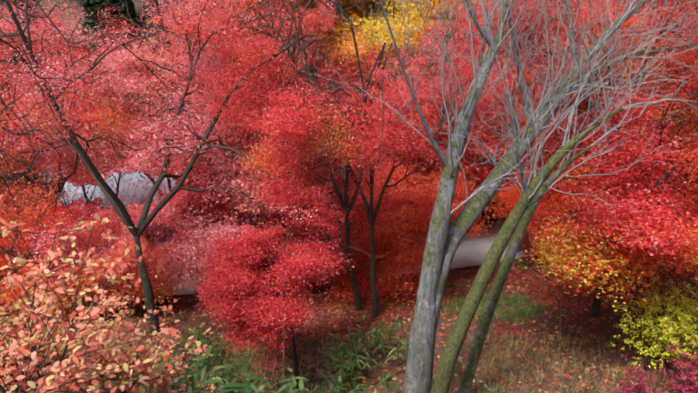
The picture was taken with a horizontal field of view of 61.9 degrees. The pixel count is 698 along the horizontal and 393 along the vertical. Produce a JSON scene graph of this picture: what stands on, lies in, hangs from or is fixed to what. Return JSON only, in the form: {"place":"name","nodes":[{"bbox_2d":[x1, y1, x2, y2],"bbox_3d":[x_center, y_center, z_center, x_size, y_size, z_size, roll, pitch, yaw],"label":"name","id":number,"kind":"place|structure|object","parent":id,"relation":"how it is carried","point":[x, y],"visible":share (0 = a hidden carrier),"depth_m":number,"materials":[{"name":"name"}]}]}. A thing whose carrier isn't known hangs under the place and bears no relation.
{"place":"outdoors","nodes":[
{"label":"outdoors","id":0,"kind":"place"},
{"bbox_2d":[11,0,78,158],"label":"maple tree","id":1,"kind":"object","parent":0,"point":[22,4],"depth_m":34.69,"materials":[{"name":"red plant"}]},
{"bbox_2d":[0,0,91,142],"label":"tree","id":2,"kind":"object","parent":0,"point":[53,37],"depth_m":25.16,"materials":[{"name":"red plant"}]},
{"bbox_2d":[0,0,98,205],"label":"maple tree","id":3,"kind":"object","parent":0,"point":[41,14],"depth_m":19.03,"materials":[{"name":"red plant"}]},
{"bbox_2d":[0,0,101,157],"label":"tree","id":4,"kind":"object","parent":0,"point":[13,7],"depth_m":22.90,"materials":[{"name":"red plant"}]},
{"bbox_2d":[27,161,175,218],"bbox_3d":[-13.132,-1.090,33.653,13.900,2.035,7.931,0,24,-1],"label":"boulder","id":5,"kind":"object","parent":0,"point":[127,189],"depth_m":31.92,"materials":[{"name":"grey stone"}]},
{"bbox_2d":[142,224,173,246],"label":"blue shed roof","id":6,"kind":"structure","parent":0,"point":[159,239],"depth_m":26.52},
{"bbox_2d":[77,61,342,254],"bbox_3d":[-3.758,-0.614,18.209,7.741,7.389,7.276,0,24,-1],"label":"tree","id":7,"kind":"object","parent":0,"point":[161,156],"depth_m":16.53,"materials":[{"name":"red plant"}]},
{"bbox_2d":[81,0,371,211],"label":"tree","id":8,"kind":"object","parent":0,"point":[124,22],"depth_m":27.11,"materials":[{"name":"red plant"}]},
{"bbox_2d":[145,0,479,260],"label":"maple tree","id":9,"kind":"object","parent":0,"point":[230,38],"depth_m":15.11,"materials":[{"name":"red plant"}]},
{"bbox_2d":[0,181,628,315],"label":"lane asphalt","id":10,"kind":"structure","parent":0,"point":[473,251],"depth_m":20.54,"materials":[{"name":"grey asphalt"}]},
{"bbox_2d":[0,132,51,241],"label":"maple tree","id":11,"kind":"object","parent":10,"relation":"on","point":[29,162],"depth_m":23.09,"materials":[{"name":"red plant"}]},
{"bbox_2d":[17,86,209,261],"bbox_3d":[-8.488,0.204,21.583,7.656,8.101,6.811,0,24,-1],"label":"maple tree","id":12,"kind":"object","parent":10,"relation":"on","point":[58,212],"depth_m":20.52,"materials":[{"name":"red plant"}]},
{"bbox_2d":[28,75,279,244],"bbox_3d":[-6.560,-0.490,20.116,9.031,7.672,7.869,0,24,-1],"label":"maple tree","id":13,"kind":"object","parent":10,"relation":"on","point":[100,150],"depth_m":18.81,"materials":[{"name":"red plant"}]},
{"bbox_2d":[128,68,317,260],"bbox_3d":[-4.585,-1.205,22.000,7.466,7.156,8.505,0,24,-1],"label":"maple tree","id":14,"kind":"object","parent":10,"relation":"on","point":[174,181],"depth_m":21.29,"materials":[{"name":"red plant"}]},
{"bbox_2d":[0,226,536,305],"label":"lane fallen leaves","id":15,"kind":"object","parent":10,"relation":"on","point":[337,267],"visible":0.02,"depth_m":20.74,"materials":[{"name":"red plant"}]},
{"bbox_2d":[244,0,409,185],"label":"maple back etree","id":16,"kind":"object","parent":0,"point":[277,18],"depth_m":24.17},
{"bbox_2d":[0,0,697,392],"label":"ground","id":17,"kind":"structure","parent":0,"point":[604,330],"depth_m":14.50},
{"bbox_2d":[0,202,50,311],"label":"shrub","id":18,"kind":"object","parent":17,"relation":"on","point":[17,244],"depth_m":17.59,"materials":[{"name":"plant"}]},
{"bbox_2d":[0,18,90,72],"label":"red tree","id":19,"kind":"object","parent":17,"relation":"on","point":[84,48],"visible":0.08,"depth_m":53.12,"materials":[{"name":"red plant"}]},
{"bbox_2d":[0,77,104,252],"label":"maple tree","id":20,"kind":"object","parent":17,"relation":"on","point":[37,166],"depth_m":24.23,"materials":[{"name":"red plant"}]},
{"bbox_2d":[0,0,109,367],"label":"maple tree","id":21,"kind":"object","parent":17,"relation":"on","point":[3,177],"depth_m":8.43,"materials":[{"name":"red plant"}]},
{"bbox_2d":[0,279,115,392],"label":"shrub","id":22,"kind":"object","parent":17,"relation":"on","point":[7,308],"depth_m":6.33,"materials":[{"name":"plant"}]},
{"bbox_2d":[0,268,128,392],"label":"shrub","id":23,"kind":"object","parent":17,"relation":"on","point":[44,310],"depth_m":5.21,"materials":[{"name":"plant"}]},
{"bbox_2d":[0,202,153,324],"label":"maple tree","id":24,"kind":"object","parent":17,"relation":"on","point":[5,246],"depth_m":16.22,"materials":[{"name":"red plant"}]},
{"bbox_2d":[0,12,171,223],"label":"maple tree","id":25,"kind":"object","parent":17,"relation":"on","point":[71,110],"depth_m":19.45,"materials":[{"name":"red plant"}]},
{"bbox_2d":[0,194,179,392],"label":"shrub","id":26,"kind":"object","parent":17,"relation":"on","point":[58,380],"depth_m":3.97,"materials":[{"name":"plant"}]},
{"bbox_2d":[4,296,179,392],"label":"shrub","id":27,"kind":"object","parent":17,"relation":"on","point":[128,315],"depth_m":6.16,"materials":[{"name":"plant"}]},
{"bbox_2d":[49,43,139,127],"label":"red tree","id":28,"kind":"object","parent":17,"relation":"on","point":[110,48],"depth_m":47.80,"materials":[{"name":"red plant"}]},
{"bbox_2d":[0,262,210,392],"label":"shrub","id":29,"kind":"object","parent":17,"relation":"on","point":[21,333],"depth_m":4.32,"materials":[{"name":"plant"}]},
{"bbox_2d":[19,188,198,316],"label":"maple tree","id":30,"kind":"object","parent":17,"relation":"on","point":[131,257],"depth_m":14.91,"materials":[{"name":"red plant"}]},
{"bbox_2d":[81,0,140,42],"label":"conifer tree","id":31,"kind":"object","parent":17,"relation":"on","point":[91,5],"depth_m":55.93,"materials":[{"name":"green plant"}]},
{"bbox_2d":[14,295,212,392],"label":"shrub","id":32,"kind":"object","parent":17,"relation":"on","point":[139,387],"depth_m":4.89,"materials":[{"name":"plant"}]},
{"bbox_2d":[25,346,311,392],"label":"plants","id":33,"kind":"object","parent":17,"relation":"on","point":[234,386],"depth_m":4.66,"materials":[{"name":"plant"}]},
{"bbox_2d":[144,0,192,114],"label":"conifer tree","id":34,"kind":"object","parent":17,"relation":"on","point":[150,25],"visible":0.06,"depth_m":48.85,"materials":[{"name":"plant"}]},
{"bbox_2d":[144,374,240,392],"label":"shrub","id":35,"kind":"object","parent":17,"relation":"on","point":[184,385],"depth_m":7.31,"materials":[{"name":"plant"}]},
{"bbox_2d":[125,125,259,146],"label":"red tree","id":36,"kind":"object","parent":17,"relation":"on","point":[146,138],"visible":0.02,"depth_m":40.66,"materials":[{"name":"red plant"}]},
{"bbox_2d":[133,155,261,301],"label":"maple tree","id":37,"kind":"object","parent":17,"relation":"on","point":[211,210],"depth_m":16.25,"materials":[{"name":"red plant"}]},
{"bbox_2d":[0,0,447,332],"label":"maple tree","id":38,"kind":"object","parent":17,"relation":"on","point":[143,223],"depth_m":13.72,"materials":[{"name":"red plant"}]},
{"bbox_2d":[74,0,302,247],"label":"maple tree","id":39,"kind":"object","parent":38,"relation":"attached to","point":[121,65],"depth_m":17.59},
{"bbox_2d":[102,0,374,267],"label":"maple tree","id":40,"kind":"object","parent":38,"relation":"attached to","point":[198,126],"depth_m":15.33,"materials":[{"name":"red plant"}]},
{"bbox_2d":[117,155,363,293],"bbox_3d":[-2.802,1.457,15.703,6.359,4.511,4.966,0,24,-1],"label":"maple tree","id":41,"kind":"object","parent":17,"relation":"on","point":[201,261],"depth_m":15.38,"materials":[{"name":"red plant"}]},
{"bbox_2d":[6,293,543,389],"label":"green grass patches","id":42,"kind":"object","parent":17,"relation":"on","point":[142,312],"depth_m":15.35,"materials":[{"name":"plant"}]},
{"bbox_2d":[153,312,410,392],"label":"green plants","id":43,"kind":"object","parent":17,"relation":"on","point":[354,358],"depth_m":11.83,"materials":[{"name":"plant"}]},
{"bbox_2d":[258,0,370,162],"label":"yellow tree","id":44,"kind":"object","parent":17,"relation":"on","point":[314,67],"depth_m":36.21,"materials":[{"name":"plant"}]},
{"bbox_2d":[226,0,416,162],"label":"golden tree","id":45,"kind":"object","parent":17,"relation":"on","point":[388,2],"depth_m":32.66,"materials":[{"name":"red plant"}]},
{"bbox_2d":[246,148,414,291],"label":"maple tree","id":46,"kind":"object","parent":17,"relation":"on","point":[359,202],"depth_m":16.76,"materials":[{"name":"red plant"}]},
{"bbox_2d":[177,0,516,318],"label":"tree","id":47,"kind":"object","parent":17,"relation":"on","point":[278,117],"depth_m":13.36,"materials":[{"name":"red plant"}]},
{"bbox_2d":[0,187,697,392],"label":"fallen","id":48,"kind":"object","parent":17,"relation":"on","point":[466,292],"depth_m":14.93,"materials":[{"name":"brown plant"}]},
{"bbox_2d":[205,0,523,311],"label":"maple tree","id":49,"kind":"object","parent":17,"relation":"on","point":[394,146],"depth_m":12.64,"materials":[{"name":"red plant"}]},
{"bbox_2d":[251,33,497,230],"bbox_3d":[0.407,-2.282,22.442,11.209,8.629,7.862,9,26,20],"label":"maple tree","id":50,"kind":"object","parent":17,"relation":"on","point":[440,164],"depth_m":20.28,"materials":[{"name":"red plant"}]},
{"bbox_2d":[239,0,518,171],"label":"golden tree","id":51,"kind":"object","parent":17,"relation":"on","point":[417,34],"depth_m":28.31,"materials":[{"name":"yellow plant"}]},
{"bbox_2d":[271,0,521,199],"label":"maple tree","id":52,"kind":"object","parent":17,"relation":"on","point":[320,73],"depth_m":20.03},
{"bbox_2d":[289,0,513,88],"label":"golden tree","id":53,"kind":"object","parent":17,"relation":"on","point":[366,15],"depth_m":32.19,"materials":[{"name":"yellow plant"}]},
{"bbox_2d":[316,158,494,308],"bbox_3d":[1.584,1.288,16.941,5.068,4.795,4.474,0,24,-1],"label":"maple tree","id":54,"kind":"object","parent":17,"relation":"on","point":[387,232],"depth_m":16.16,"materials":[{"name":"red plant"}]},
{"bbox_2d":[118,321,697,392],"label":"dry grass","id":55,"kind":"structure","parent":17,"relation":"on","point":[548,365],"depth_m":12.70,"materials":[{"name":"plant"}]},
{"bbox_2d":[191,160,353,391],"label":"tree","id":56,"kind":"object","parent":55,"relation":"on","point":[229,294],"depth_m":10.51,"materials":[{"name":"red plant"}]},
{"bbox_2d":[186,306,680,392],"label":"dead weed stalks","id":57,"kind":"object","parent":17,"relation":"on","point":[425,369],"visible":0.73,"depth_m":8.20,"materials":[{"name":"brown plant"}]},
{"bbox_2d":[315,26,552,207],"bbox_3d":[3.257,-2.581,23.085,9.430,8.568,9.802,0,24,-1],"label":"maple tree","id":58,"kind":"object","parent":17,"relation":"on","point":[478,174],"depth_m":20.36,"materials":[{"name":"red plant"}]},
{"bbox_2d":[319,0,581,218],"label":"maple tree","id":59,"kind":"object","parent":17,"relation":"on","point":[425,51],"depth_m":21.31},
{"bbox_2d":[454,361,504,392],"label":"green weeds","id":60,"kind":"object","parent":17,"relation":"on","point":[462,365],"depth_m":11.34,"materials":[{"name":"green plant"}]},
{"bbox_2d":[296,0,697,392],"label":"bare tree","id":61,"kind":"object","parent":17,"relation":"on","point":[444,239],"depth_m":9.79,"materials":[{"name":"grey plant"}]},
{"bbox_2d":[430,65,585,215],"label":"maple tree","id":62,"kind":"object","parent":17,"relation":"on","point":[510,119],"depth_m":21.99,"materials":[{"name":"red plant"}]},
{"bbox_2d":[413,250,695,323],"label":"verge grass","id":63,"kind":"structure","parent":17,"relation":"on","point":[535,305],"depth_m":15.68,"materials":[{"name":"plant"}]},
{"bbox_2d":[486,169,648,256],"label":"maple tree","id":64,"kind":"object","parent":17,"relation":"on","point":[540,208],"depth_m":18.87,"materials":[{"name":"red plant"}]},
{"bbox_2d":[448,0,697,216],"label":"maple tree","id":65,"kind":"object","parent":17,"relation":"on","point":[691,120],"depth_m":19.25,"materials":[{"name":"red plant"}]},
{"bbox_2d":[481,0,697,310],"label":"maple tree","id":66,"kind":"object","parent":17,"relation":"on","point":[668,76],"depth_m":12.89,"materials":[{"name":"red plant"}]},
{"bbox_2d":[490,23,697,317],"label":"maple tree","id":67,"kind":"object","parent":17,"relation":"on","point":[596,260],"depth_m":11.46,"materials":[{"name":"red plant"}]},
{"bbox_2d":[500,0,696,135],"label":"maple tree","id":68,"kind":"object","parent":17,"relation":"on","point":[640,55],"depth_m":26.25,"materials":[{"name":"red plant"}]},
{"bbox_2d":[570,0,639,12],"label":"red tree","id":69,"kind":"object","parent":17,"relation":"on","point":[590,3],"depth_m":44.21,"materials":[{"name":"red plant"}]},
{"bbox_2d":[549,120,696,218],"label":"maple tree","id":70,"kind":"object","parent":17,"relation":"on","point":[621,188],"depth_m":19.37,"materials":[{"name":"red plant"}]},
{"bbox_2d":[569,0,697,263],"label":"maple tree","id":71,"kind":"object","parent":17,"relation":"on","point":[630,63],"depth_m":15.59,"materials":[{"name":"red plant"}]},
{"bbox_2d":[599,354,668,392],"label":"purple shrub","id":72,"kind":"object","parent":17,"relation":"on","point":[643,386],"depth_m":10.49,"materials":[{"name":"plant"}]},
{"bbox_2d":[600,265,697,378],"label":"yellow shrub","id":73,"kind":"object","parent":17,"relation":"on","point":[664,337],"depth_m":11.72,"materials":[{"name":"yellow plant"}]},
{"bbox_2d":[624,131,696,186],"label":"maple tree","id":74,"kind":"object","parent":17,"relation":"on","point":[655,167],"depth_m":20.62,"materials":[{"name":"red plant"}]},
{"bbox_2d":[634,283,697,361],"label":"yellow shrub","id":75,"kind":"object","parent":17,"relation":"on","point":[683,301],"depth_m":11.50,"materials":[{"name":"yellow plant"}]},
{"bbox_2d":[646,331,697,392],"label":"purple shrub","id":76,"kind":"object","parent":17,"relation":"on","point":[688,380],"depth_m":10.63,"materials":[{"name":"plant"}]},
{"bbox_2d":[661,48,697,279],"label":"maple tree","id":77,"kind":"object","parent":17,"relation":"on","point":[696,165],"depth_m":10.23,"materials":[{"name":"red plant"}]},
{"bbox_2d":[395,0,697,169],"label":"maple tree","id":78,"kind":"object","parent":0,"point":[538,31],"depth_m":20.92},
{"bbox_2d":[457,0,672,146],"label":"maple tree","id":79,"kind":"object","parent":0,"point":[593,82],"depth_m":23.31,"materials":[{"name":"red plant"}]},
{"bbox_2d":[557,0,696,129],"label":"maple tree","id":80,"kind":"object","parent":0,"point":[657,8],"depth_m":28.35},
{"bbox_2d":[587,0,697,136],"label":"maple tree","id":81,"kind":"object","parent":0,"point":[659,6],"depth_m":18.72,"materials":[{"name":"red plant"}]},
{"bbox_2d":[601,0,697,78],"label":"maple tree","id":82,"kind":"object","parent":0,"point":[656,8],"depth_m":28.17,"materials":[{"name":"red plant"}]}
]}

